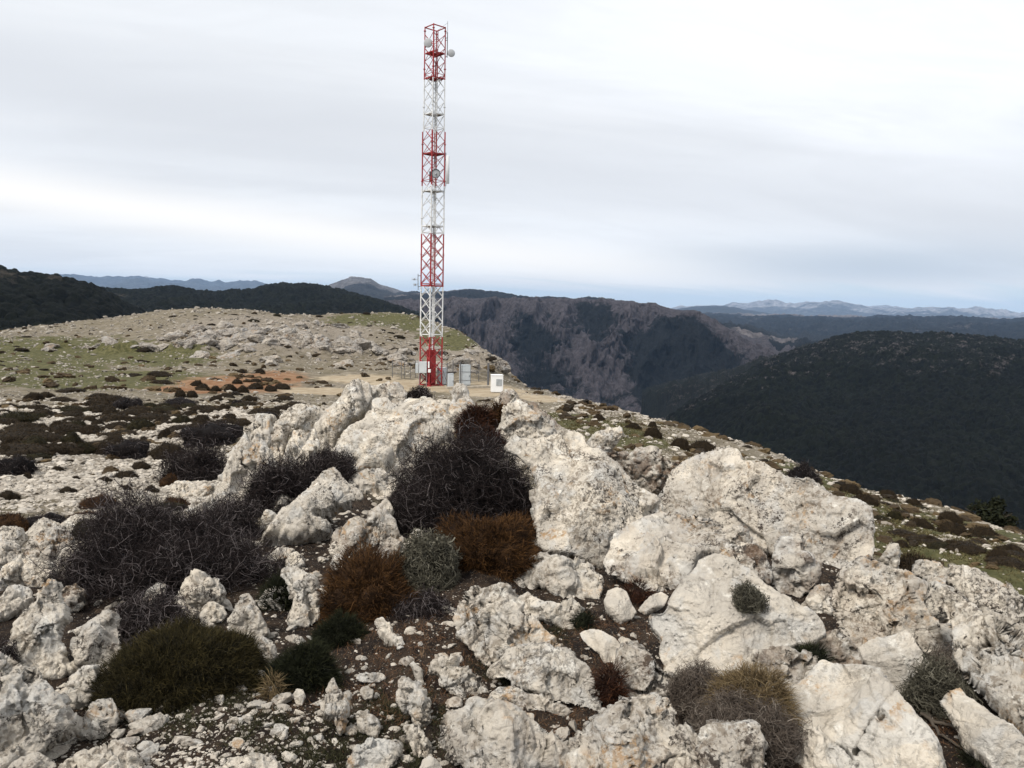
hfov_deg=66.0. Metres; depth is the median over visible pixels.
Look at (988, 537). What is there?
cushion shrub
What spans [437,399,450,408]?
limestone rock
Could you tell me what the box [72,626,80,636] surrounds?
broken stone
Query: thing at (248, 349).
outcrop boulder
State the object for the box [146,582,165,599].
limestone rock
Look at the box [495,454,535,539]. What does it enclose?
thorn bush
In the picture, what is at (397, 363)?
outcrop boulder
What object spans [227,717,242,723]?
broken stone
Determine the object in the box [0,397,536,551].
slope rubble
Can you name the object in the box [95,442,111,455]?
cushion shrub
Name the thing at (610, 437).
limestone rock
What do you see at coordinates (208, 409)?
cushion shrub
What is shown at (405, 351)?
outcrop boulder
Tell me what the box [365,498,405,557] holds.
limestone rock
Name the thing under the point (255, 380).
cushion shrub
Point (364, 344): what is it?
outcrop boulder
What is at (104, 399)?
cushion shrub
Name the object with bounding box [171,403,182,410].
cushion shrub
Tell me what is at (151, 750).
broken stone
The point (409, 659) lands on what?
broken stone
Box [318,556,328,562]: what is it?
broken stone
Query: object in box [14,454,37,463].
cushion shrub
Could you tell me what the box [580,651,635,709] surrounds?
cushion shrub
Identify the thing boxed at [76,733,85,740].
broken stone
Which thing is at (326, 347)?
outcrop boulder
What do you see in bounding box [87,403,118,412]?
cushion shrub
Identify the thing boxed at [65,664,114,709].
limestone rock
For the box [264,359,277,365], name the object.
outcrop boulder
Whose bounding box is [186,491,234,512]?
limestone rock
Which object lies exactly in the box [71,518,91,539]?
cushion shrub
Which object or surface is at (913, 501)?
cushion shrub
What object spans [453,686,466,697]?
broken stone
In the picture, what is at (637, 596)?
cushion shrub
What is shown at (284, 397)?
cushion shrub
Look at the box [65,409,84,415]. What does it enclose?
cushion shrub
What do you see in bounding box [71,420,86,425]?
cushion shrub
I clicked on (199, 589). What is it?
limestone rock
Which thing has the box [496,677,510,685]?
cushion shrub
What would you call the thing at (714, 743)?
limestone rock
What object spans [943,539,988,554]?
cushion shrub
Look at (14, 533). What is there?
limestone rock
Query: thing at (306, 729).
broken stone
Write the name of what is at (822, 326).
plateau
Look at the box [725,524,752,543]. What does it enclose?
limestone rock
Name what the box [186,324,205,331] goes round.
outcrop boulder
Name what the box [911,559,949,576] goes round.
limestone rock
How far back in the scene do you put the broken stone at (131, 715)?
3.30 m
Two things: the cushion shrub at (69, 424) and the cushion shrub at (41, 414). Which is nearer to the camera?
the cushion shrub at (69, 424)
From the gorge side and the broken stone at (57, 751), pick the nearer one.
the broken stone at (57, 751)
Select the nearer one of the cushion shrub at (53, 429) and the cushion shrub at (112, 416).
the cushion shrub at (53, 429)
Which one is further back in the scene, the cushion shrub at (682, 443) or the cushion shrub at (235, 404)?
the cushion shrub at (235, 404)
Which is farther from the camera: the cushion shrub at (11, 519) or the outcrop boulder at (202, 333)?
the outcrop boulder at (202, 333)
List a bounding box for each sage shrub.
[395,522,462,596]
[730,578,769,622]
[895,644,985,722]
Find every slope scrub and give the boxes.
[1,396,326,474]
[556,401,1023,569]
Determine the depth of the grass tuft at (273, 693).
3.52 m
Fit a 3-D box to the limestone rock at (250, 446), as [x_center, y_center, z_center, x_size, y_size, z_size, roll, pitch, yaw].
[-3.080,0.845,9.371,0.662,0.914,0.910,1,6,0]
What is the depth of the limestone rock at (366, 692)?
3.54 m
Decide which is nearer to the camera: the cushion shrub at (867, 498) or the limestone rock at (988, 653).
the limestone rock at (988, 653)
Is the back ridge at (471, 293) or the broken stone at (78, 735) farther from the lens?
the back ridge at (471, 293)
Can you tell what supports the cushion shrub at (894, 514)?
on the ground at (336, 380)
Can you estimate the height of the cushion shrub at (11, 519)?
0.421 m
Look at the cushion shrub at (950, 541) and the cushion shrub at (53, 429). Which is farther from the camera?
the cushion shrub at (53, 429)
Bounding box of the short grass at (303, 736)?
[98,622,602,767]
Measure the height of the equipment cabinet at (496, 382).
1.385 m
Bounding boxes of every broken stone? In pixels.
[43,745,69,758]
[58,687,67,693]
[63,736,77,744]
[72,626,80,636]
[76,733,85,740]
[117,708,125,722]
[119,736,139,744]
[124,708,152,723]
[127,727,145,736]
[140,743,159,758]
[143,757,150,761]
[180,738,203,745]
[197,622,214,628]
[214,694,224,702]
[223,598,231,608]
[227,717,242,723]
[228,723,238,729]
[231,737,244,748]
[233,685,246,694]
[234,704,244,709]
[242,715,252,720]
[247,700,264,708]
[263,722,273,726]
[269,632,278,638]
[269,729,281,737]
[271,692,292,704]
[273,723,288,731]
[279,729,287,739]
[281,750,296,761]
[285,634,305,642]
[286,625,296,630]
[289,740,302,746]
[291,717,299,722]
[294,709,303,714]
[299,727,308,731]
[312,571,322,579]
[313,734,323,740]
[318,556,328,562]
[345,724,358,734]
[350,638,360,643]
[374,617,386,628]
[398,656,413,666]
[404,627,416,634]
[441,605,456,612]
[445,696,462,708]
[447,643,455,648]
[450,652,463,662]
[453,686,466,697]
[555,727,569,740]
[618,636,631,643]
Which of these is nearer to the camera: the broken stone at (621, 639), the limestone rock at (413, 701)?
the limestone rock at (413, 701)
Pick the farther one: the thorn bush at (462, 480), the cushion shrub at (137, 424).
the cushion shrub at (137, 424)
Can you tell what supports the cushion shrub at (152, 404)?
on the ground at (336, 380)
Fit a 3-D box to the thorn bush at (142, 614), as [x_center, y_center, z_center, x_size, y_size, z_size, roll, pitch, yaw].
[-1.971,1.322,4.349,0.570,0.487,0.508,-1,6,-25]
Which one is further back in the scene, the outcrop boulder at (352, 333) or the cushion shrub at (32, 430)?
the outcrop boulder at (352, 333)
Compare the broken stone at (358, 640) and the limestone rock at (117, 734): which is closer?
the limestone rock at (117, 734)
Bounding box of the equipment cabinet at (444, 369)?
[437,367,446,384]
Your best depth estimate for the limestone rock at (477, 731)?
2.94 m
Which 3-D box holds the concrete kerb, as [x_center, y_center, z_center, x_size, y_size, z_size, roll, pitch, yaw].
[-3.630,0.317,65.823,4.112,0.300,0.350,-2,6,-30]
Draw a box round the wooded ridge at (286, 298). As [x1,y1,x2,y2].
[99,282,431,319]
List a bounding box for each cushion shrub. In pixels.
[0,403,17,407]
[0,411,41,421]
[0,417,19,424]
[0,430,29,440]
[0,437,13,444]
[0,442,54,456]
[0,490,22,499]
[0,511,29,531]
[1,422,33,429]
[2,419,17,424]
[14,347,28,351]
[14,421,36,425]
[14,426,45,433]
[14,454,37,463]
[20,431,64,442]
[22,434,48,444]
[23,392,45,399]
[23,404,52,409]
[23,472,32,478]
[27,452,53,458]
[28,408,56,414]
[32,412,47,416]
[40,443,66,455]
[41,391,54,397]
[47,425,78,431]
[48,396,72,401]
[49,420,63,426]
[51,422,83,427]
[51,438,84,443]
[52,466,65,470]
[55,387,87,392]
[55,428,67,435]
[57,411,83,416]
[57,486,77,492]
[58,417,82,421]
[58,441,86,455]
[59,405,90,411]
[60,404,83,410]
[60,430,80,443]
[61,425,80,432]
[63,399,78,401]
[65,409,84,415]
[67,510,99,516]
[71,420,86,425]
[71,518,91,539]
[74,610,272,715]
[76,441,96,453]
[77,492,117,509]
[79,424,103,434]
[83,393,125,405]
[83,416,96,421]
[86,392,108,396]
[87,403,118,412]
[90,419,105,425]
[90,440,114,443]
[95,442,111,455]
[95,476,112,482]
[96,432,115,436]
[98,412,133,421]
[100,420,126,428]
[102,407,117,413]
[102,423,126,429]
[103,429,138,435]
[103,434,124,442]
[111,469,140,477]
[116,407,145,415]
[116,438,150,443]
[126,417,157,430]
[127,412,170,421]
[128,404,154,410]
[129,373,142,376]
[131,461,151,469]
[136,348,150,351]
[136,410,147,415]
[144,371,172,376]
[144,401,156,406]
[144,487,160,492]
[146,441,184,459]
[149,379,173,384]
[149,405,183,411]
[152,408,167,413]
[153,416,167,421]
[153,501,187,513]
[157,427,171,438]
[158,472,176,486]
[160,419,171,424]
[164,496,190,505]
[166,424,186,431]
[170,414,191,423]
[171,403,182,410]
[171,413,189,416]
[174,390,185,397]
[178,420,219,432]
[181,403,196,407]
[183,409,198,415]
[186,390,198,397]
[186,404,213,411]
[190,413,211,422]
[191,380,202,385]
[194,383,209,390]
[198,406,223,413]
[208,395,223,401]
[210,385,222,391]
[217,404,230,408]
[219,394,234,397]
[222,412,235,418]
[224,383,236,391]
[225,418,242,422]
[230,403,246,406]
[231,378,242,383]
[233,419,251,426]
[236,384,249,392]
[238,401,256,405]
[241,394,257,400]
[247,382,263,389]
[247,407,282,414]
[251,378,262,382]
[254,368,265,372]
[254,570,291,612]
[263,633,347,699]
[264,385,276,391]
[266,399,281,402]
[271,404,291,410]
[274,383,290,389]
[276,394,293,400]
[283,401,305,405]
[306,607,371,649]
[312,536,420,625]
[433,506,545,583]
[451,400,498,445]
[467,422,506,453]
[484,356,497,360]
[488,400,506,424]
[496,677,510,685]
[565,604,598,630]
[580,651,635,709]
[593,414,605,420]
[621,574,655,606]
[624,422,642,429]
[643,426,662,439]
[648,421,656,427]
[669,436,691,451]
[690,439,715,451]
[790,637,838,665]
[837,482,862,494]
[851,492,880,506]
[874,515,892,520]
[876,489,897,497]
[885,510,904,520]
[885,527,917,535]
[886,498,902,503]
[892,509,915,515]
[892,539,910,547]
[899,549,944,577]
[904,498,923,505]
[905,533,943,543]
[909,517,934,530]
[912,505,930,509]
[925,540,948,549]
[934,520,971,536]
[936,510,964,523]
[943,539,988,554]
[944,539,956,542]
[952,741,986,767]
[967,524,999,536]
[970,539,983,544]
[979,535,1004,541]
[980,554,1023,570]
[984,548,1010,557]
[994,543,1023,551]
[1000,549,1023,560]
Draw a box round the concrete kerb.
[445,385,490,388]
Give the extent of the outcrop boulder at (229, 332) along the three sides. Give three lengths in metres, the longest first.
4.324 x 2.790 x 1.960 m
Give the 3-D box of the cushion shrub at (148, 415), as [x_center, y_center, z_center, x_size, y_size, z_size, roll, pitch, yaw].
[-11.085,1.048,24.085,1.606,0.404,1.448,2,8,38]
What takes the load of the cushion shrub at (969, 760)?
on the ground at (336, 380)
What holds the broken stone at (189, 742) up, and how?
on the ground at (336, 380)
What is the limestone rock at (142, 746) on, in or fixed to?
on the ground at (336, 380)
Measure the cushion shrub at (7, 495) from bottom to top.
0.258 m
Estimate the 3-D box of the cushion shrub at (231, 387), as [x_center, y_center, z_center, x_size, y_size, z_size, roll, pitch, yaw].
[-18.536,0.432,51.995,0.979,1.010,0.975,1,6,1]
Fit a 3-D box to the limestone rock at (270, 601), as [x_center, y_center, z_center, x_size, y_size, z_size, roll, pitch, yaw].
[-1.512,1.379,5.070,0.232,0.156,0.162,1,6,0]
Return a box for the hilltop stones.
[0,306,620,416]
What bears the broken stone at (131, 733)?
on the ground at (336, 380)
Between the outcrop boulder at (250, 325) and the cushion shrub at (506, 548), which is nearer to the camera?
the cushion shrub at (506, 548)
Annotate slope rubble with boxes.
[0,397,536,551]
[550,396,1023,589]
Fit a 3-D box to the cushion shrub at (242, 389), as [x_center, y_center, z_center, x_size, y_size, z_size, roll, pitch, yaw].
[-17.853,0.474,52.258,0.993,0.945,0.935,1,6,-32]
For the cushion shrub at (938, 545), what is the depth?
12.36 m
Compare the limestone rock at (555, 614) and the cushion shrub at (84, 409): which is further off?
the cushion shrub at (84, 409)
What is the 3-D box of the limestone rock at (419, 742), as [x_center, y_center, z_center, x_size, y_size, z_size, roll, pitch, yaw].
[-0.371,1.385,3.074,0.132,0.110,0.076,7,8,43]
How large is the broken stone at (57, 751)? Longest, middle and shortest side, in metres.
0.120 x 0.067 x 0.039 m
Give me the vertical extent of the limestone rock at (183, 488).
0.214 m
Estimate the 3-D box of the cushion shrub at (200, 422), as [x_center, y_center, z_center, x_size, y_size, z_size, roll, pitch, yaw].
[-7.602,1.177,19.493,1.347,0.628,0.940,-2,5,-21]
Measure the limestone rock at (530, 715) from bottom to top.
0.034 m
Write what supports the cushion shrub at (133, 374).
on the ground at (336, 380)
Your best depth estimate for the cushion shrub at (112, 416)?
23.66 m
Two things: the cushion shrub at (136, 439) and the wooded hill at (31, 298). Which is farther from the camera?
the wooded hill at (31, 298)
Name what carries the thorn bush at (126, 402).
on the ground at (336, 380)
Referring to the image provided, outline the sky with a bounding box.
[0,0,1023,312]
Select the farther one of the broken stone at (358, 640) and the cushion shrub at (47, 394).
the cushion shrub at (47, 394)
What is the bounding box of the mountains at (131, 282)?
[59,274,265,290]
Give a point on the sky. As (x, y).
(666, 153)
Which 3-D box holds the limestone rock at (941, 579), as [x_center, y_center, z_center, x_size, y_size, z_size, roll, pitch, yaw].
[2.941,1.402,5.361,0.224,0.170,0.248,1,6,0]
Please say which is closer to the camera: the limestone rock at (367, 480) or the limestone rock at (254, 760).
the limestone rock at (254, 760)
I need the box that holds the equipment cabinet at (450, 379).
[447,373,453,386]
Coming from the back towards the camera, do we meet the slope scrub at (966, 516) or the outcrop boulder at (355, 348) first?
the outcrop boulder at (355, 348)
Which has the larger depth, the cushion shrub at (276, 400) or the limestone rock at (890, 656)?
the cushion shrub at (276, 400)
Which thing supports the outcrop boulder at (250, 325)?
on the ground at (336, 380)
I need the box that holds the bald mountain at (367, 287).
[329,276,419,299]
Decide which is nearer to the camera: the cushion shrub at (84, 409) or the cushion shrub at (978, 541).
the cushion shrub at (978, 541)
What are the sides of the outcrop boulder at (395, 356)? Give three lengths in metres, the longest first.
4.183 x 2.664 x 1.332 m
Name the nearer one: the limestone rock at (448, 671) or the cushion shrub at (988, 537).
the limestone rock at (448, 671)
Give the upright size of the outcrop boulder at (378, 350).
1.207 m
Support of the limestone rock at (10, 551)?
on the ground at (336, 380)
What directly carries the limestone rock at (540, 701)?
on the ground at (336, 380)
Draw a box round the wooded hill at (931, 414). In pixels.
[641,330,1023,529]
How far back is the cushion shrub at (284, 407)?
27.36 m
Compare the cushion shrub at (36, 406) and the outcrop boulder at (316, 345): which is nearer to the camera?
the cushion shrub at (36, 406)
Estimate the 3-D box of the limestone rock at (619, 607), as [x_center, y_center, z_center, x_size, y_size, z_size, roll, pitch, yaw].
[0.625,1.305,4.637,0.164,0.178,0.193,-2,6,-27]
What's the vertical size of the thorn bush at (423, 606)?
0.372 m
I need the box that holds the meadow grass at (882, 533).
[537,400,1023,592]
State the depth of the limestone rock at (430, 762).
2.89 m
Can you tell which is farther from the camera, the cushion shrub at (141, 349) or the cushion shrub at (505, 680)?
the cushion shrub at (141, 349)
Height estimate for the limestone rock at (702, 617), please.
0.548 m
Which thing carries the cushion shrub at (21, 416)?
on the ground at (336, 380)
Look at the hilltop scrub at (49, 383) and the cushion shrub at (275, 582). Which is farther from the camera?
the hilltop scrub at (49, 383)
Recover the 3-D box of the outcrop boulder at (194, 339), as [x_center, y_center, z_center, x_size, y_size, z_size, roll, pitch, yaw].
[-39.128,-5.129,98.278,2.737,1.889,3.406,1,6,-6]
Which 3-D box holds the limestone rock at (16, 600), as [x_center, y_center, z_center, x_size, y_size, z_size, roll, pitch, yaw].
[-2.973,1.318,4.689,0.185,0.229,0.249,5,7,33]
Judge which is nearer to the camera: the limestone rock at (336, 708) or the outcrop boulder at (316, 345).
the limestone rock at (336, 708)
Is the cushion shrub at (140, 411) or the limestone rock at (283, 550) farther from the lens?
the cushion shrub at (140, 411)
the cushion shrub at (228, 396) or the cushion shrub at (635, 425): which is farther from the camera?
the cushion shrub at (228, 396)
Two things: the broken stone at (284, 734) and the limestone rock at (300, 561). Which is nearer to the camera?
the broken stone at (284, 734)
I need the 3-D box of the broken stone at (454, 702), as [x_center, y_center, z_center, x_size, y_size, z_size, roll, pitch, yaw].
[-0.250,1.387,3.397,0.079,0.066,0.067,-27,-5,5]
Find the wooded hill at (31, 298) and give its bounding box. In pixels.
[0,265,151,329]
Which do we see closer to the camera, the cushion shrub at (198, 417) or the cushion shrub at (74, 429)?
the cushion shrub at (74, 429)
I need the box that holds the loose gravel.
[34,518,986,767]
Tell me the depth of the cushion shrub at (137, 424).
20.48 m
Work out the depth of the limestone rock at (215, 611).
4.65 m
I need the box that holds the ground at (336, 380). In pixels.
[0,308,1023,767]
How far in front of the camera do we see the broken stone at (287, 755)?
2.98 m
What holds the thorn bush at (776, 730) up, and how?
on the ground at (336, 380)
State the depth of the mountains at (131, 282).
17613.53 m
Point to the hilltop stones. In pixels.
(179, 367)
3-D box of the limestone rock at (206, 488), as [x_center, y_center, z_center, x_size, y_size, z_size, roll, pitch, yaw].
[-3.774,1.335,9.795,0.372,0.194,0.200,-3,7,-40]
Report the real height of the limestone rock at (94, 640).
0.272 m
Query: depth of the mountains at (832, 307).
19162.56 m
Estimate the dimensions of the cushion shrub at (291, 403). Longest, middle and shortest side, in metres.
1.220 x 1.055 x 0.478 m
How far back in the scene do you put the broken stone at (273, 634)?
4.45 m
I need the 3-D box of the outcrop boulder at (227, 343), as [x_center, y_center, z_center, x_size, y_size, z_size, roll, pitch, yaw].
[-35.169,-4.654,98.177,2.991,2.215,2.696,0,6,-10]
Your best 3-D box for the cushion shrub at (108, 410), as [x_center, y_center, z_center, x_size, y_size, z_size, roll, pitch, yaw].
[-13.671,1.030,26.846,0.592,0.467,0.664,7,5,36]
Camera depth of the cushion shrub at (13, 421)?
21.85 m
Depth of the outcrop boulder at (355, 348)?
98.62 m
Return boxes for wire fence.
[392,360,488,384]
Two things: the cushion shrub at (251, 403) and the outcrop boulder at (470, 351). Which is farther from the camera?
the outcrop boulder at (470, 351)
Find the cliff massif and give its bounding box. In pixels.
[384,296,794,413]
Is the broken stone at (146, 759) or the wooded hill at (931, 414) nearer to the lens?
the broken stone at (146, 759)
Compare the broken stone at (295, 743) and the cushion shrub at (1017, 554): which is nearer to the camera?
the broken stone at (295, 743)
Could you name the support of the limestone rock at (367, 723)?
on the ground at (336, 380)
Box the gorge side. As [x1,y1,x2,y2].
[719,320,821,350]
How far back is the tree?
30.78 m
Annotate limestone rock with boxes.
[0,526,28,546]
[0,541,20,570]
[0,554,25,590]
[0,584,34,621]
[0,651,82,767]
[7,578,76,679]
[8,752,56,767]
[19,555,57,587]
[22,527,74,562]
[25,517,65,538]
[52,544,88,574]
[61,514,95,531]
[61,583,86,612]
[61,739,144,767]
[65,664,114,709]
[70,609,121,671]
[79,698,119,740]
[110,728,124,738]
[121,491,156,510]
[128,712,166,734]
[137,740,153,751]
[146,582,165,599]
[170,480,196,496]
[178,569,226,619]
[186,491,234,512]
[192,482,216,496]
[199,601,226,624]
[213,481,233,493]
[218,413,276,494]
[222,752,282,767]
[227,595,269,638]
[255,636,277,663]
[258,584,292,609]
[261,467,363,546]
[261,509,276,523]
[267,547,291,560]
[270,419,290,464]
[270,494,294,510]
[279,403,323,432]
[280,563,323,627]
[282,428,310,470]
[285,551,305,568]
[293,689,305,705]
[298,429,319,472]
[313,378,372,452]
[320,690,351,735]
[325,677,338,693]
[329,516,380,557]
[330,553,341,568]
[331,429,395,472]
[343,396,453,486]
[346,737,403,767]
[348,468,398,499]
[355,710,382,737]
[356,672,385,683]
[360,686,373,699]
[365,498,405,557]
[371,381,407,405]
[377,621,404,646]
[396,675,431,727]
[403,724,432,757]
[409,661,423,684]
[419,756,441,767]
[429,653,489,694]
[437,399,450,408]
[437,695,569,767]
[448,383,474,432]
[452,582,562,666]
[482,446,518,465]
[486,642,601,711]
[488,686,523,703]
[490,388,518,408]
[496,392,556,442]
[503,429,662,569]
[513,552,603,599]
[514,692,571,715]
[518,592,584,628]
[522,399,561,433]
[527,713,533,719]
[564,692,694,767]
[580,629,619,662]
[586,426,624,448]
[595,445,679,495]
[603,511,729,591]
[604,587,635,623]
[613,640,675,697]
[638,592,668,614]
[648,553,825,675]
[658,447,874,568]
[672,719,767,767]
[719,542,772,584]
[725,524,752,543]
[741,646,818,697]
[771,531,822,597]
[785,660,946,767]
[790,723,851,767]
[801,583,833,615]
[812,629,861,663]
[832,554,953,656]
[845,760,861,767]
[858,630,927,692]
[878,543,900,568]
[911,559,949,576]
[922,575,954,590]
[924,581,1023,735]
[940,688,1023,767]
[946,563,1023,627]
[981,609,1023,633]
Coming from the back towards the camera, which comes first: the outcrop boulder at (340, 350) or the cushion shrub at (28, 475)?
the outcrop boulder at (340, 350)
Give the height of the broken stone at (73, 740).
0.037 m
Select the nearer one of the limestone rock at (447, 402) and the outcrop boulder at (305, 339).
the limestone rock at (447, 402)
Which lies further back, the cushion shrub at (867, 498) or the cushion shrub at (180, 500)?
the cushion shrub at (867, 498)
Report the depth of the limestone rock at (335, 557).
5.98 m
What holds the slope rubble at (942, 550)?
on the ground at (336, 380)
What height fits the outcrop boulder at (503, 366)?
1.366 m
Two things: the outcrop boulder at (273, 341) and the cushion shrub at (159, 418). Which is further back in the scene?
the outcrop boulder at (273, 341)
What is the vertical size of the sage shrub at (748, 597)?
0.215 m
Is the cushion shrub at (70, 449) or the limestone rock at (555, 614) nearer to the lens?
the limestone rock at (555, 614)
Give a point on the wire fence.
(487, 372)
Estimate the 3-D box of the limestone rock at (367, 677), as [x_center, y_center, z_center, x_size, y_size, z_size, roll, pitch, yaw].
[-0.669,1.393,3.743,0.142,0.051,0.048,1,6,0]
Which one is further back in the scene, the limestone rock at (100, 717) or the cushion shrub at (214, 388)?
the cushion shrub at (214, 388)
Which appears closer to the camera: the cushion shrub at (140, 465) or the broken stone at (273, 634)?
the broken stone at (273, 634)
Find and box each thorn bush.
[0,452,46,475]
[0,636,22,663]
[15,471,321,608]
[26,511,70,527]
[99,437,155,460]
[105,577,209,645]
[110,395,145,409]
[150,433,229,480]
[154,396,199,405]
[170,418,248,447]
[188,485,267,540]
[235,442,317,516]
[254,409,279,417]
[299,443,358,483]
[368,405,540,550]
[386,582,456,623]
[407,384,435,399]
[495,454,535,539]
[663,654,722,721]
[683,683,812,767]
[783,457,823,482]
[923,640,983,699]
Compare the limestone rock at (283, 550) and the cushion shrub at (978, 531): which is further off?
the cushion shrub at (978, 531)
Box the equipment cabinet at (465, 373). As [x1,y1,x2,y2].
[459,365,470,385]
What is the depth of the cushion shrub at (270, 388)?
55.98 m
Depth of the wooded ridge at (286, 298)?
1404.79 m
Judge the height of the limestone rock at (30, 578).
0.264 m
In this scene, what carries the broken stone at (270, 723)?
on the ground at (336, 380)
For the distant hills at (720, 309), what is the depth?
12660.28 m
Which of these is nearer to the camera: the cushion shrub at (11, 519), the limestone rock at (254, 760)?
the limestone rock at (254, 760)
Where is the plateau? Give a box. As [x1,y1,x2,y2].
[702,312,1023,339]
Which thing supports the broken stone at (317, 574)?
on the ground at (336, 380)
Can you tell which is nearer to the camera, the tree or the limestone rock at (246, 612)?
the limestone rock at (246, 612)
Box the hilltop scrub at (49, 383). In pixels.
[0,307,598,407]
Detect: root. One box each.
[920,712,956,730]
[927,710,960,747]
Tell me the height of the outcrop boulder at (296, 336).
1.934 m
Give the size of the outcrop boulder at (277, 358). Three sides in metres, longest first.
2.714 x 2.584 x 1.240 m
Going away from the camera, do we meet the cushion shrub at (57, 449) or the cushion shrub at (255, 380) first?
the cushion shrub at (57, 449)
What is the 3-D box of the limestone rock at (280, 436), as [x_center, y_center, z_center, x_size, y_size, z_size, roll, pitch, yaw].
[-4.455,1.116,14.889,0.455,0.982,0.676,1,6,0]
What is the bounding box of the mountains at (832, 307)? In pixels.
[671,299,1023,318]
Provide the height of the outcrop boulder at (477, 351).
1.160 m
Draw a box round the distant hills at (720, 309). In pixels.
[676,306,769,314]
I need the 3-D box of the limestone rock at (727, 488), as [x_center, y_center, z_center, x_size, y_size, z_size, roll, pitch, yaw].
[2.031,0.984,6.366,1.747,0.814,0.534,6,7,42]
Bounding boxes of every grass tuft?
[254,666,294,703]
[699,653,808,737]
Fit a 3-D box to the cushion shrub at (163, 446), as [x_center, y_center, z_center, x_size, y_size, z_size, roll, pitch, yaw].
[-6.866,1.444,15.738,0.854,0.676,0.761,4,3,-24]
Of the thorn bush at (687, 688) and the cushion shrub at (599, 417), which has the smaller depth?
the thorn bush at (687, 688)
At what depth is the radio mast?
65.38 m
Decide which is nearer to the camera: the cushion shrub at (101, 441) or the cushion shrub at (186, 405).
the cushion shrub at (101, 441)
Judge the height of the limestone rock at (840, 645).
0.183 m
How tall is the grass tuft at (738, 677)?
0.520 m
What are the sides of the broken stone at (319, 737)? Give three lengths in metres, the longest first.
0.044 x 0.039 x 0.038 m
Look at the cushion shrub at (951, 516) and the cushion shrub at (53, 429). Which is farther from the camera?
the cushion shrub at (951, 516)
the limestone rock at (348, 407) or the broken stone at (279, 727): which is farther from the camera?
the limestone rock at (348, 407)
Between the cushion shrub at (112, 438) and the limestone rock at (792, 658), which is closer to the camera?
the limestone rock at (792, 658)
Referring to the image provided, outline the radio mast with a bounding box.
[413,23,454,386]
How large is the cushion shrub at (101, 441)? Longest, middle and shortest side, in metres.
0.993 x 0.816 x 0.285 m
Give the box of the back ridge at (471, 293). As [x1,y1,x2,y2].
[384,289,613,300]
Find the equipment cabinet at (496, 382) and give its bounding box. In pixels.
[490,374,503,391]
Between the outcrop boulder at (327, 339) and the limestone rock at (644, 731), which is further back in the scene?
the outcrop boulder at (327, 339)
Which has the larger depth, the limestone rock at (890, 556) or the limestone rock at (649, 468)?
the limestone rock at (649, 468)
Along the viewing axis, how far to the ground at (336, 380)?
22.77 m
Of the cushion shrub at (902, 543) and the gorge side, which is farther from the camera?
the gorge side
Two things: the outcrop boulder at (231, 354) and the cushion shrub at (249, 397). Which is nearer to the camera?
the cushion shrub at (249, 397)
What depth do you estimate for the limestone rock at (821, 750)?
2.97 m
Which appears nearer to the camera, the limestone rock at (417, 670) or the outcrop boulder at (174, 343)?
the limestone rock at (417, 670)
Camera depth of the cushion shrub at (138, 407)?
28.54 m
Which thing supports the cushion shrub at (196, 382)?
on the ground at (336, 380)
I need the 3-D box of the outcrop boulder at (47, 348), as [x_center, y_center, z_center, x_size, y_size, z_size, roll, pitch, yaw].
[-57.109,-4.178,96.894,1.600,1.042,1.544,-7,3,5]
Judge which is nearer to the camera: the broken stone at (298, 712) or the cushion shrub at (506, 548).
the broken stone at (298, 712)
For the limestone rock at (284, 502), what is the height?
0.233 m
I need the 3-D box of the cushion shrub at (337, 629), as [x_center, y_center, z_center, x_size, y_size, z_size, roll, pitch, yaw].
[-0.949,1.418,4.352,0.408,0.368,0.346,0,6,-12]
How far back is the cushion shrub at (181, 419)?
22.29 m
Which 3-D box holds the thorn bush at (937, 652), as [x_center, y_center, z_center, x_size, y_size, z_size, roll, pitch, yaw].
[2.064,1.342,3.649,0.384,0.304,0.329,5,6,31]
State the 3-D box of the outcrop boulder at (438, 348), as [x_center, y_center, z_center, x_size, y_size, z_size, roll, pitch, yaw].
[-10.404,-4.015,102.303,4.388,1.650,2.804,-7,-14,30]
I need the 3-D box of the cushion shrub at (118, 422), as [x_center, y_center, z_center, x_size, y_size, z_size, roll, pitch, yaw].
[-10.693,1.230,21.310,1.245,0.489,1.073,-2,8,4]
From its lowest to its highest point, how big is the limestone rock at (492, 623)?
0.382 m
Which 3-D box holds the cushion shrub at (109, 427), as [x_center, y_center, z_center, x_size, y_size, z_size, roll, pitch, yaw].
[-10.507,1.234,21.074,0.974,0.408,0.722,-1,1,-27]
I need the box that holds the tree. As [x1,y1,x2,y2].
[965,495,1018,527]
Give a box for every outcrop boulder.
[41,346,53,350]
[44,343,55,346]
[101,336,117,344]
[139,343,155,351]
[147,345,157,351]
[157,343,168,351]
[164,331,187,341]
[172,340,182,346]
[174,339,193,348]
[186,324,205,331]
[189,351,209,357]
[191,332,214,337]
[192,335,209,344]
[195,337,215,345]
[196,339,216,345]
[205,329,221,338]
[215,328,238,336]
[216,321,233,327]
[216,338,238,349]
[216,352,240,358]
[229,332,246,341]
[240,342,256,347]
[243,347,257,352]
[244,330,266,334]
[246,322,257,328]
[247,334,271,342]
[249,326,262,329]
[252,337,281,345]
[258,355,282,362]
[263,325,281,331]
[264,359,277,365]
[280,327,294,333]
[280,339,293,345]
[282,333,289,339]
[289,332,302,340]
[294,321,307,328]
[296,333,319,346]
[310,340,331,348]
[313,334,324,339]
[319,337,330,342]
[319,345,329,350]
[328,323,350,328]
[331,347,350,352]
[333,336,352,344]
[333,359,353,366]
[335,346,362,353]
[347,329,360,337]
[351,338,371,350]
[370,346,387,354]
[385,353,407,361]
[391,360,409,366]
[395,348,411,354]
[419,346,446,355]
[424,361,446,369]
[444,357,471,373]
[462,349,483,354]
[462,356,476,362]
[464,348,474,353]
[472,363,479,367]
[492,360,510,373]

